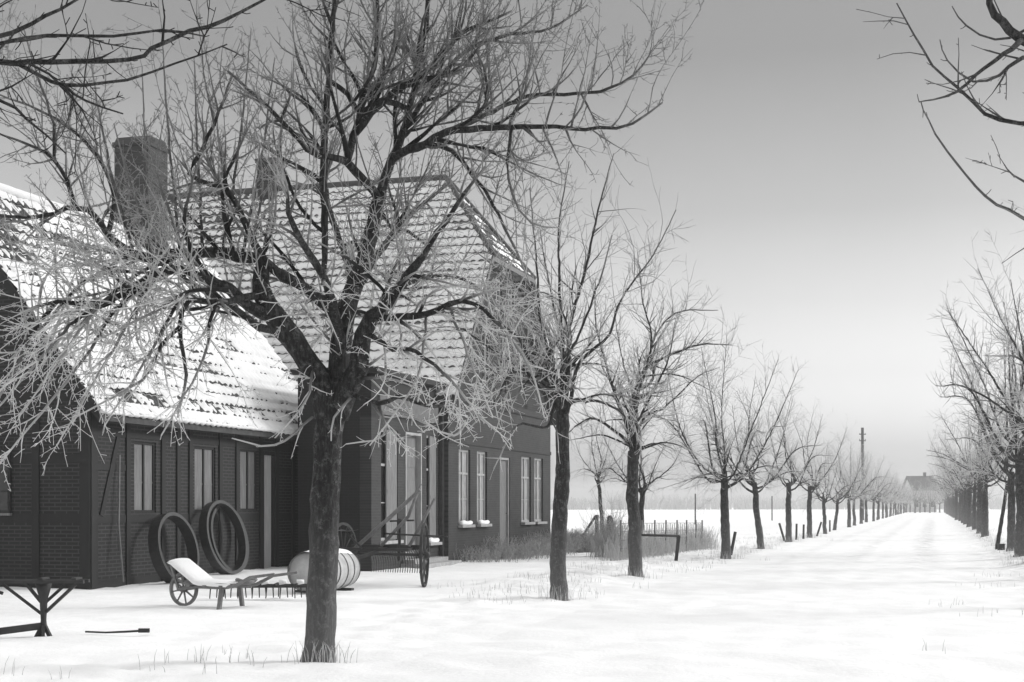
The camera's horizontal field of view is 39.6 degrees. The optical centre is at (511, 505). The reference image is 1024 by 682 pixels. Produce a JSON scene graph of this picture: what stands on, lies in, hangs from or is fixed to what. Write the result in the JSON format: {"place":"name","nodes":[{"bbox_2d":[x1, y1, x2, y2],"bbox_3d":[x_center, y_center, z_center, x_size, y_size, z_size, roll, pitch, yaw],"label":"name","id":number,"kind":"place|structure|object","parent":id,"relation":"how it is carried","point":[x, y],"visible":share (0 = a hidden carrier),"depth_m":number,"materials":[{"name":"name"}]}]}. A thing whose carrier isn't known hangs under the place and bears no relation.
{"place":"outdoors","nodes":[
{"label":"outdoors","id":0,"kind":"place"},
{"bbox_2d":[0,508,1023,681],"bbox_3d":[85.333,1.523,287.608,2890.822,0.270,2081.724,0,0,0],"label":"ground","id":1,"kind":"structure","parent":0,"point":[386,618],"depth_m":21.33,"materials":[{"name":"white snow"}]},
{"bbox_2d":[0,577,89,636],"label":"horse gin","id":2,"kind":"object","parent":1,"relation":"on","point":[43,585],"visible":0.91,"depth_m":17.13,"materials":[{"name":"grey wood"}]},
{"bbox_2d":[85,628,149,632],"bbox_3d":[-4.834,1.538,17.400,0.786,0.062,0.050,0,0,0],"label":"tool pole","id":3,"kind":"object","parent":1,"relation":"on","point":[143,630],"visible":1,"depth_m":17.39,"materials":[{"name":"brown wood"}]},
{"bbox_2d":[118,455,123,581],"bbox_3d":[-7.731,0.251,28.003,0.103,2.504,0.377,0,0,-27],"label":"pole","id":4,"kind":"object","parent":1,"relation":"on","point":[119,542],"visible":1,"depth_m":28.02,"materials":[{"name":"grey wood"}]},
{"bbox_2d":[0,135,297,589],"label":"barn","id":5,"kind":"structure","parent":1,"relation":"on","point":[59,519],"depth_m":29.64,"materials":[{"name":"brick"}]},
{"bbox_2d":[0,449,11,515],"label":"window","id":6,"kind":"structure","parent":5,"relation":"in","point":[5,495],"depth_m":27.76,"materials":[{"name":"grey glass"}]},
{"bbox_2d":[134,441,154,512],"bbox_3d":[-7.608,-0.575,29.222,0.090,1.450,0.834,0,0,17],"label":"window","id":7,"kind":"structure","parent":5,"relation":"in","point":[144,452],"depth_m":29.23,"materials":[{"name":"grey glass"}]},
{"bbox_2d":[195,446,213,511],"bbox_3d":[-6.896,-0.575,31.622,0.090,1.450,0.939,0,0,17],"label":"window","id":8,"kind":"structure","parent":5,"relation":"in","point":[204,456],"depth_m":31.59,"materials":[{"name":"grey glass"}]},
{"bbox_2d":[240,449,255,510],"bbox_3d":[-6.296,-0.595,33.647,0.090,1.450,0.887,0,0,17],"label":"window","id":9,"kind":"structure","parent":5,"relation":"in","point":[247,457],"depth_m":33.62,"materials":[{"name":"grey glass"}]},
{"bbox_2d":[264,455,270,567],"bbox_3d":[-6.001,0.180,34.620,0.040,2.800,0.506,0,0,17],"label":"door","id":10,"kind":"structure","parent":5,"relation":"in","point":[267,459],"depth_m":34.67,"materials":[{"name":"grey wood"}]},
{"bbox_2d":[148,512,199,582],"bbox_3d":[-7.000,0.905,29.453,0.555,1.534,1.525,0,0,17],"label":"iron hoop","id":11,"kind":"object","parent":1,"relation":"on","point":[182,524],"visible":0.79,"depth_m":29.06,"materials":[{"name":"grey metal"}]},
{"bbox_2d":[0,0,360,175],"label":"avenue tree","id":12,"kind":"object","parent":1,"relation":"on","point":[62,85],"visible":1,"depth_m":7.65,"materials":[{"name":"black plant"}]},
{"bbox_2d":[199,500,247,574],"bbox_3d":[-6.403,0.721,31.556,0.566,1.683,1.685,0,0,17],"label":"iron hoop","id":13,"kind":"object","parent":1,"relation":"on","point":[206,544],"visible":0.99,"depth_m":31.34,"materials":[{"name":"grey metal"}]},
{"bbox_2d":[209,506,248,571],"bbox_3d":[-6.435,0.758,32.050,0.548,1.605,1.605,0,0,17],"label":"iron hoop","id":14,"kind":"object","parent":1,"relation":"on","point":[213,512],"visible":0.37,"depth_m":31.47,"materials":[{"name":"grey metal"}]},
{"bbox_2d":[166,558,297,609],"bbox_3d":[-4.463,1.232,22.233,2.222,0.788,0.650,0,0,26],"label":"wheelbarrow","id":15,"kind":"object","parent":1,"relation":"on","point":[195,575],"visible":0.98,"depth_m":22.32,"materials":[{"name":"grey wood"}]},
{"bbox_2d":[209,579,306,598],"bbox_3d":[-4.167,1.413,24.134,1.873,0.309,0.550,0,0,-3],"label":"harrow","id":16,"kind":"object","parent":1,"relation":"on","point":[280,584],"visible":0.59,"depth_m":24.03,"materials":[{"name":"metal"}]},
{"bbox_2d":[287,548,360,592],"bbox_3d":[-3.500,1.185,26.600,0.806,0.960,1.704,0,0,18],"label":"water barrel","id":17,"kind":"object","parent":1,"relation":"on","point":[349,568],"visible":0.41,"depth_m":26.43,"materials":[{"name":"metal"}]},
{"bbox_2d":[0,0,703,662],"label":"avenue tree","id":18,"kind":"object","parent":1,"relation":"on","point":[336,384],"visible":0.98,"depth_m":14.41,"materials":[{"name":"grey plant"}]},
{"bbox_2d":[168,157,555,570],"bbox_3d":[-7.740,-4.778,44.203,15.495,13.156,16.442,0,0,17],"label":"farmhouse","id":19,"kind":"object","parent":1,"relation":"on","point":[475,495],"visible":0.24,"depth_m":41.69,"materials":[{"name":"brick"}]},
{"bbox_2d":[380,429,403,543],"bbox_3d":[-3.067,-0.470,35.648,0.270,2.860,1.267,0,0,17],"label":"window","id":20,"kind":"structure","parent":19,"relation":"in","point":[388,474],"depth_m":35.64,"materials":[{"name":"white paint"}]},
{"bbox_2d":[407,435,415,558],"bbox_3d":[-2.710,-0.215,37.357,0.065,3.230,0.970,0,0,17],"label":"door","id":21,"kind":"structure","parent":19,"relation":"in","point":[411,440],"depth_m":37.45,"materials":[{"name":"grey wood"}]},
{"bbox_2d":[427,435,441,545],"bbox_3d":[-2.178,-0.410,38.649,0.270,2.980,0.954,0,0,17],"label":"window","id":22,"kind":"structure","parent":19,"relation":"in","point":[431,451],"depth_m":38.69,"materials":[{"name":"white paint"}]},
{"bbox_2d":[458,449,475,527],"bbox_3d":[-1.348,-0.485,40.598,0.270,2.230,1.163,0,0,17],"label":"window","id":23,"kind":"structure","parent":19,"relation":"in","point":[463,454],"depth_m":40.70,"materials":[{"name":"white paint"}]},
{"bbox_2d":[482,328,485,381],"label":"window","id":24,"kind":"structure","parent":19,"relation":"in","point":[483,338],"depth_m":42.70,"materials":[{"name":"grey glass"}]},
{"bbox_2d":[476,451,491,526],"bbox_3d":[-0.881,-0.485,42.173,0.270,2.230,1.111,0,0,17],"label":"window","id":25,"kind":"structure","parent":19,"relation":"in","point":[481,522],"depth_m":42.35,"materials":[{"name":"white paint"}]},
{"bbox_2d":[495,278,499,309],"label":"window","id":26,"kind":"structure","parent":19,"relation":"in","point":[496,285],"depth_m":44.07,"materials":[{"name":"grey glass"}]},
{"bbox_2d":[500,335,506,387],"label":"window","id":27,"kind":"structure","parent":19,"relation":"in","point":[501,341],"depth_m":44.55,"materials":[{"name":"grey glass"}]},
{"bbox_2d":[500,460,506,544],"bbox_3d":[-0.304,0.030,44.450,0.122,2.900,0.935,0,0,17],"label":"door","id":28,"kind":"structure","parent":19,"relation":"in","point":[503,513],"depth_m":44.56,"materials":[{"name":"wood"}]},
{"bbox_2d":[507,284,511,316],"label":"window","id":29,"kind":"structure","parent":19,"relation":"in","point":[508,291],"depth_m":45.32,"materials":[{"name":"grey glass"}]},
{"bbox_2d":[521,456,535,524],"bbox_3d":[0.476,-0.485,46.748,0.270,2.230,1.267,0,0,17],"label":"window","id":30,"kind":"structure","parent":19,"relation":"in","point":[524,460],"depth_m":46.77,"materials":[{"name":"white paint"}]},
{"bbox_2d":[534,458,546,523],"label":"window","id":31,"kind":"structure","parent":19,"relation":"in","point":[537,462],"depth_m":48.44,"materials":[{"name":"white paint"}]},
{"bbox_2d":[338,483,447,586],"bbox_3d":[-2.697,0.588,27.913,2.515,2.061,2.600,0,0,25],"label":"hay rake","id":32,"kind":"object","parent":1,"relation":"on","point":[423,554],"visible":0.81,"depth_m":28.39,"materials":[{"name":"metal"}]},
{"bbox_2d":[453,545,533,562],"bbox_3d":[-0.800,1.336,39.986,2.581,0.591,1.827,0,0,25],"label":"shrub","id":33,"kind":"object","parent":1,"relation":"on","point":[480,555],"visible":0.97,"depth_m":39.85,"materials":[{"name":"grey plant"}]},
{"bbox_2d":[474,534,549,559],"bbox_3d":[-0.499,1.247,42.302,3.337,0.881,2.478,0,0,37],"label":"shrub","id":34,"kind":"object","parent":1,"relation":"on","point":[521,552],"visible":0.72,"depth_m":42.10,"materials":[{"name":"grey plant"}]},
{"bbox_2d":[3,572,1023,679],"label":"weeds","id":35,"kind":"object","parent":1,"relation":"on","point":[449,597],"visible":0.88,"depth_m":14.89,"materials":[{"name":"grey plant"}]},
{"bbox_2d":[495,541,550,557],"bbox_3d":[-0.006,1.372,43.339,2.574,0.614,2.206,0,0,-24],"label":"shrub","id":36,"kind":"object","parent":1,"relation":"on","point":[531,551],"visible":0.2,"depth_m":43.30,"materials":[{"name":"grey plant"}]},
{"bbox_2d":[514,535,586,555],"bbox_3d":[0.858,1.281,45.575,3.088,0.825,1.897,0,0,0],"label":"shrub","id":37,"kind":"object","parent":1,"relation":"on","point":[544,543],"visible":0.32,"depth_m":45.39,"materials":[{"name":"grey plant"}]},
{"bbox_2d":[525,530,590,553],"bbox_3d":[1.212,1.246,47.003,3.226,0.947,2.150,0,0,0],"label":"shrub","id":38,"kind":"object","parent":1,"relation":"on","point":[570,542],"visible":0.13,"depth_m":46.88,"materials":[{"name":"grey plant"}]},
{"bbox_2d":[538,530,590,551],"bbox_3d":[1.755,1.200,48.798,3.028,0.903,2.402,0,0,0],"label":"shrub","id":39,"kind":"object","parent":1,"relation":"on","point":[570,536],"visible":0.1,"depth_m":48.42,"materials":[{"name":"grey plant"}]},
{"bbox_2d":[406,112,727,600],"bbox_3d":[0.140,-2.385,24.468,4.731,8.418,5.875,0,0,-39],"label":"avenue tree","id":40,"kind":"object","parent":1,"relation":"on","point":[562,402],"visible":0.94,"depth_m":24.37,"materials":[{"name":"grey plant"}]},
{"bbox_2d":[548,529,596,551],"bbox_3d":[2.225,1.216,49.021,2.861,0.931,2.031,0,0,0],"label":"bush","id":41,"kind":"object","parent":1,"relation":"on","point":[578,536],"visible":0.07,"depth_m":48.85,"materials":[{"name":"grey plant"}]},
{"bbox_2d":[583,515,598,532],"bbox_3d":[2.616,1.011,49.935,0.894,1.350,0.148,0,0,-10],"label":"braced post","id":42,"kind":"object","parent":1,"relation":"on","point":[595,516],"visible":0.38,"depth_m":49.95,"materials":[{"name":"grey wood"}]},
{"bbox_2d":[567,533,615,552],"bbox_3d":[2.585,1.242,48.069,2.790,0.819,1.624,0,0,-15],"label":"bush","id":43,"kind":"object","parent":1,"relation":"on","point":[583,545],"visible":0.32,"depth_m":47.85,"materials":[{"name":"grey plant"}]},
{"bbox_2d":[574,489,628,556],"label":"dead weeds","id":44,"kind":"object","parent":1,"relation":"on","point":[611,525],"visible":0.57,"depth_m":44.19,"materials":[{"name":"grey plant"}]},
{"bbox_2d":[569,406,651,531],"bbox_3d":[3.346,-1.305,56.272,3.959,6.110,4.381,0,0,21],"label":"garden tree","id":45,"kind":"object","parent":1,"relation":"on","point":[598,481],"visible":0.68,"depth_m":55.94,"materials":[{"name":"grey plant"}]},
{"bbox_2d":[585,398,704,530],"bbox_3d":[4.341,-0.934,47.579,3.921,5.394,4.775,0,0,0],"label":"garden tree","id":46,"kind":"object","parent":1,"relation":"on","point":[642,490],"visible":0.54,"depth_m":46.97,"materials":[{"name":"grey plant"}]},
{"bbox_2d":[532,220,759,576],"bbox_3d":[2.881,-2.308,31.405,4.339,8.085,4.825,0,0,30],"label":"avenue tree","id":47,"kind":"object","parent":1,"relation":"on","point":[631,442],"visible":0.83,"depth_m":31.10,"materials":[{"name":"grey plant"}]},
{"bbox_2d":[588,525,720,560],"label":"dry grass","id":48,"kind":"structure","parent":1,"relation":"on","point":[662,545],"depth_m":45.68,"materials":[{"name":"grey plant"}]},
{"bbox_2d":[641,534,679,560],"bbox_3d":[4.097,1.241,40.500,1.405,0.870,0.090,0,0,0],"label":"rail","id":49,"kind":"object","parent":1,"relation":"on","point":[677,543],"visible":0.48,"depth_m":40.47,"materials":[{"name":"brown wood"}]},
{"bbox_2d":[619,520,702,557],"bbox_3d":[5.077,1.067,46.999,0.158,1.266,10.740,0,0,21],"label":"garden fence","id":50,"kind":"object","parent":1,"relation":"on","point":[700,525],"visible":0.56,"depth_m":46.98,"materials":[{"name":"grey wood"}]},
{"bbox_2d":[645,304,816,558],"bbox_3d":[6.567,-2.181,43.288,5.902,7.953,4.615,0,0,-24],"label":"avenue tree","id":51,"kind":"object","parent":1,"relation":"on","point":[725,522],"visible":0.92,"depth_m":43.09,"materials":[{"name":"grey plant"}]},
{"bbox_2d":[731,532,736,554],"bbox_3d":[7.069,1.245,45.503,0.260,0.820,0.105,0,0,0],"label":"stake","id":52,"kind":"object","parent":1,"relation":"on","point":[733,541],"visible":0.65,"depth_m":45.45,"materials":[{"name":"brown wood"}]},
{"bbox_2d":[678,371,829,548],"bbox_3d":[8.639,-1.743,51.906,4.612,6.986,5.442,0,0,-31],"label":"avenue tree","id":53,"kind":"object","parent":1,"relation":"on","point":[757,518],"visible":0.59,"depth_m":51.90,"materials":[{"name":"grey plant"}]},
{"bbox_2d":[495,527,1022,594],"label":"verge grass","id":54,"kind":"structure","parent":1,"relation":"on","point":[979,537],"depth_m":40.51,"materials":[{"name":"grey plant"}]},
{"bbox_2d":[771,496,772,520],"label":"field post","id":55,"kind":"object","parent":1,"relation":"on","point":[771,508],"visible":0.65,"depth_m":149.97,"materials":[{"name":"grey wood"}]},
{"bbox_2d":[778,523,785,540],"bbox_3d":[12.165,1.229,64.003,0.348,0.879,0.105,0,0,0],"label":"stake","id":56,"kind":"object","parent":1,"relation":"on","point":[782,533],"visible":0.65,"depth_m":63.96,"materials":[{"name":"grey wood"}]},
{"bbox_2d":[550,494,1016,509],"bbox_3d":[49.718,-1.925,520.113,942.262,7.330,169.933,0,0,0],"label":"wood","id":57,"kind":"object","parent":1,"relation":"on","point":[677,504],"visible":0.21,"depth_m":550.40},
{"bbox_2d":[731,378,845,541],"bbox_3d":[11.955,-1.943,62.136,5.030,7.436,4.868,0,0,0],"label":"avenue tree","id":58,"kind":"object","parent":1,"relation":"on","point":[788,519],"visible":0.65,"depth_m":61.90,"materials":[{"name":"grey plant"}]},
{"bbox_2d":[795,524,797,539],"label":"stake","id":59,"kind":"object","parent":1,"relation":"on","point":[796,530],"visible":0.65,"depth_m":65.97,"materials":[{"name":"grey wood"}]},
{"bbox_2d":[764,401,855,537],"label":"avenue tree","id":60,"kind":"object","parent":1,"relation":"on","point":[814,485],"visible":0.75,"depth_m":70.51,"materials":[{"name":"grey plant"}]},
{"bbox_2d":[787,438,868,533],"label":"avenue tree","id":61,"kind":"object","parent":1,"relation":"on","point":[823,499],"visible":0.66,"depth_m":79.64,"materials":[{"name":"grey plant"}]},
{"bbox_2d":[815,442,873,529],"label":"avenue tree","id":62,"kind":"object","parent":1,"relation":"on","point":[841,475],"visible":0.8,"depth_m":90.89,"materials":[{"name":"grey plant"}]},
{"bbox_2d":[817,432,891,526],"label":"avenue tree","id":63,"kind":"object","parent":1,"relation":"on","point":[849,510],"visible":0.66,"depth_m":103.89,"materials":[{"name":"grey plant"}]},
{"bbox_2d":[832,442,882,525],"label":"avenue tree","id":64,"kind":"object","parent":1,"relation":"on","point":[853,514],"visible":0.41,"depth_m":112.75,"materials":[{"name":"grey plant"}]},
{"bbox_2d":[859,428,865,519],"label":"telegraph pole","id":65,"kind":"object","parent":1,"relation":"on","point":[862,434],"visible":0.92,"depth_m":151.88,"materials":[{"name":"grey wood"}]},
{"bbox_2d":[841,440,884,523],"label":"avenue tree","id":66,"kind":"object","parent":1,"relation":"on","point":[861,513],"visible":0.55,"depth_m":123.86,"materials":[{"name":"grey plant"}]},
{"bbox_2d":[845,447,899,521],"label":"avenue tree","id":67,"kind":"object","parent":1,"relation":"on","point":[866,508],"visible":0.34,"depth_m":133.92,"materials":[{"name":"grey plant"}]},
{"bbox_2d":[856,462,896,520],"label":"avenue tree","id":68,"kind":"object","parent":1,"relation":"on","point":[873,510],"visible":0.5,"depth_m":143.60,"materials":[{"name":"grey plant"}]},
{"bbox_2d":[864,461,897,518],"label":"avenue tree","id":69,"kind":"object","parent":1,"relation":"on","point":[885,489],"visible":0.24,"depth_m":162.98,"materials":[{"name":"grey plant"}]},
{"bbox_2d":[869,470,897,519],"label":"avenue tree","id":70,"kind":"object","parent":1,"relation":"on","point":[878,503],"visible":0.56,"depth_m":152.99,"materials":[{"name":"grey plant"}]},
{"bbox_2d":[865,473,902,518],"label":"avenue tree","id":71,"kind":"object","parent":1,"relation":"on","point":[886,499],"visible":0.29,"depth_m":172.69,"materials":[{"name":"grey plant"}]},
{"bbox_2d":[871,476,900,517],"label":"avenue tree","id":72,"kind":"object","parent":1,"relation":"on","point":[888,499],"visible":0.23,"depth_m":182.30,"materials":[{"name":"grey plant"}]},
{"bbox_2d":[869,467,906,516],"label":"avenue tree","id":73,"kind":"object","parent":1,"relation":"on","point":[897,490],"visible":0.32,"depth_m":192.11,"materials":[{"name":"grey plant"}]},
{"bbox_2d":[881,474,901,515],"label":"avenue tree","id":74,"kind":"object","parent":1,"relation":"on","point":[893,493],"visible":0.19,"depth_m":211.49,"materials":[{"name":"grey plant"}]},
{"bbox_2d":[889,474,907,516],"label":"avenue tree","id":75,"kind":"object","parent":1,"relation":"on","point":[895,497],"visible":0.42,"depth_m":201.67,"materials":[{"name":"grey plant"}]},
{"bbox_2d":[892,483,907,515],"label":"avenue tree","id":76,"kind":"object","parent":1,"relation":"on","point":[903,493],"visible":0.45,"depth_m":220.97,"materials":[{"name":"grey plant"}]},
{"bbox_2d":[894,469,907,514],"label":"avenue tree","id":77,"kind":"object","parent":1,"relation":"on","point":[899,492],"visible":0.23,"depth_m":230.89,"materials":[{"name":"grey plant"}]},
{"bbox_2d":[896,474,912,513],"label":"avenue tree","id":78,"kind":"object","parent":1,"relation":"on","point":[902,496],"visible":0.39,"depth_m":250.26,"materials":[{"name":"grey plant"}]},
{"bbox_2d":[903,487,916,512],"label":"avenue tree","id":79,"kind":"object","parent":1,"relation":"on","point":[908,498],"visible":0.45,"depth_m":289.05,"materials":[{"name":"grey plant"}]},
{"bbox_2d":[903,472,937,511],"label":"distant house","id":80,"kind":"structure","parent":1,"relation":"on","point":[922,480],"depth_m":342.38,"materials":[{"name":"grey brick"}]},
{"bbox_2d":[925,490,943,512],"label":"avenue tree","id":81,"kind":"object","parent":1,"relation":"on","point":[936,502],"visible":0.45,"depth_m":310.01,"materials":[{"name":"grey plant"}]},
{"bbox_2d":[930,472,948,513],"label":"avenue tree","id":82,"kind":"object","parent":1,"relation":"on","point":[942,493],"visible":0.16,"depth_m":237.40,"materials":[{"name":"grey plant"}]},
{"bbox_2d":[856,0,1023,262],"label":"avenue tree","id":83,"kind":"object","parent":1,"relation":"on","point":[1012,32],"visible":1,"depth_m":12.78,"materials":[{"name":"black plant"}]},
{"bbox_2d":[927,452,956,516],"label":"avenue tree","id":84,"kind":"object","parent":1,"relation":"on","point":[946,488],"visible":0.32,"depth_m":180.24,"materials":[{"name":"grey plant"}]},
{"bbox_2d":[933,476,951,515],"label":"avenue tree","id":85,"kind":"object","parent":1,"relation":"on","point":[949,497],"visible":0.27,"depth_m":191.44,"materials":[{"name":"grey plant"}]},
{"bbox_2d":[930,453,957,515],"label":"avenue tree","id":86,"kind":"object","parent":1,"relation":"on","point":[943,483],"visible":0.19,"depth_m":202.91,"materials":[{"name":"grey plant"}]},
{"bbox_2d":[930,450,961,517],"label":"avenue tree","id":87,"kind":"object","parent":1,"relation":"on","point":[948,492],"visible":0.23,"depth_m":168.42,"materials":[{"name":"grey plant"}]},
{"bbox_2d":[931,458,962,501],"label":"avenue tree","id":88,"kind":"object","parent":1,"relation":"on","point":[950,494],"visible":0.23,"depth_m":157.26,"materials":[{"name":"grey plant"}]},
{"bbox_2d":[925,430,980,520],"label":"avenue tree","id":89,"kind":"object","parent":1,"relation":"on","point":[959,510],"visible":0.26,"depth_m":133.91,"materials":[{"name":"grey plant"}]},
{"bbox_2d":[931,442,985,519],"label":"avenue tree","id":90,"kind":"object","parent":1,"relation":"on","point":[956,505],"visible":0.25,"depth_m":145.38,"materials":[{"name":"grey plant"}]},
{"bbox_2d":[931,422,993,524],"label":"avenue tree","id":91,"kind":"object","parent":1,"relation":"on","point":[964,505],"visible":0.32,"depth_m":109.91,"materials":[{"name":"grey plant"}]},
{"bbox_2d":[933,441,994,522],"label":"avenue tree","id":92,"kind":"object","parent":1,"relation":"on","point":[962,495],"visible":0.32,"depth_m":121.96,"materials":[{"name":"grey plant"}]},
{"bbox_2d":[928,404,1008,526],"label":"avenue tree","id":93,"kind":"object","parent":1,"relation":"on","point":[969,510],"visible":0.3,"depth_m":97.88,"materials":[{"name":"grey plant"}]},
{"bbox_2d":[935,417,1008,529],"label":"avenue tree","id":94,"kind":"object","parent":1,"relation":"on","point":[974,509],"visible":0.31,"depth_m":86.90,"materials":[{"name":"grey plant"}]},
{"bbox_2d":[926,367,1018,536],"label":"avenue tree","id":95,"kind":"object","parent":1,"relation":"on","point":[984,514],"visible":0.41,"depth_m":66.91,"materials":[{"name":"grey plant"}]},
{"bbox_2d":[934,410,1013,548],"bbox_3d":[16.955,-0.983,48.767,4.117,5.317,3.817,0,0,0],"label":"sapling","id":96,"kind":"object","parent":1,"relation":"on","point":[1000,526],"visible":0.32,"depth_m":48.96,"materials":[{"name":"grey plant"}]},
{"bbox_2d":[926,229,1023,562],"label":"avenue tree","id":97,"kind":"object","parent":1,"relation":"on","point":[1001,448],"visible":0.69,"depth_m":36.16,"materials":[{"name":"grey plant"}]},
{"bbox_2d":[927,201,1023,451],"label":"avenue tree","id":98,"kind":"object","parent":1,"relation":"on","point":[1017,420],"visible":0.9,"depth_m":30.80,"materials":[{"name":"grey plant"}]},
{"bbox_2d":[929,257,1023,556],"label":"avenue tree","id":99,"kind":"object","parent":1,"relation":"on","point":[1019,525],"visible":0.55,"depth_m":41.35,"materials":[{"name":"grey plant"}]},
{"bbox_2d":[929,324,1023,551],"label":"avenue tree","id":100,"kind":"object","parent":1,"relation":"on","point":[1011,514],"visible":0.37,"depth_m":46.32,"materials":[{"name":"grey plant"}]},
{"bbox_2d":[937,232,1023,478],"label":"avenue tree","id":101,"kind":"object","parent":1,"relation":"on","point":[1005,329],"visible":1,"depth_m":23.46,"materials":[{"name":"grey plant"}]},
{"bbox_2d":[997,544,1004,549],"bbox_3d":[16.692,1.419,48.500,0.240,0.220,0.240,0,0,0],"label":"crate","id":102,"kind":"object","parent":1,"relation":"on","point":[1000,546],"visible":0.82,"depth_m":48.40,"materials":[{"name":"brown wood"}]},
{"bbox_2d":[0,0,1023,507],"label":"sky","id":103,"kind":"structure","parent":0,"point":[807,168],"materials":[{"name":"grey"}]},
{"bbox_2d":[340,510,1023,681],"bbox_3d":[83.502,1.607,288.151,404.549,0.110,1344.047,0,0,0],"label":"road","id":104,"kind":"structure","parent":0,"point":[854,605],"depth_m":18.41,"materials":[{"name":"white snow"}]},
{"bbox_2d":[908,479,926,512],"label":"avenue tree","id":105,"kind":"object","parent":104,"relation":"on","point":[915,499],"visible":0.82,"depth_m":305.83,"materials":[{"name":"grey plant"}]},
{"bbox_2d":[908,483,931,512],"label":"avenue tree","id":106,"kind":"object","parent":104,"relation":"on","point":[921,496],"visible":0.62,"depth_m":319.11,"materials":[{"name":"grey plant"}]},
{"bbox_2d":[919,483,938,512],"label":"avenue tree","id":107,"kind":"object","parent":104,"relation":"on","point":[929,502],"visible":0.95,"depth_m":303.79,"materials":[{"name":"grey plant"}]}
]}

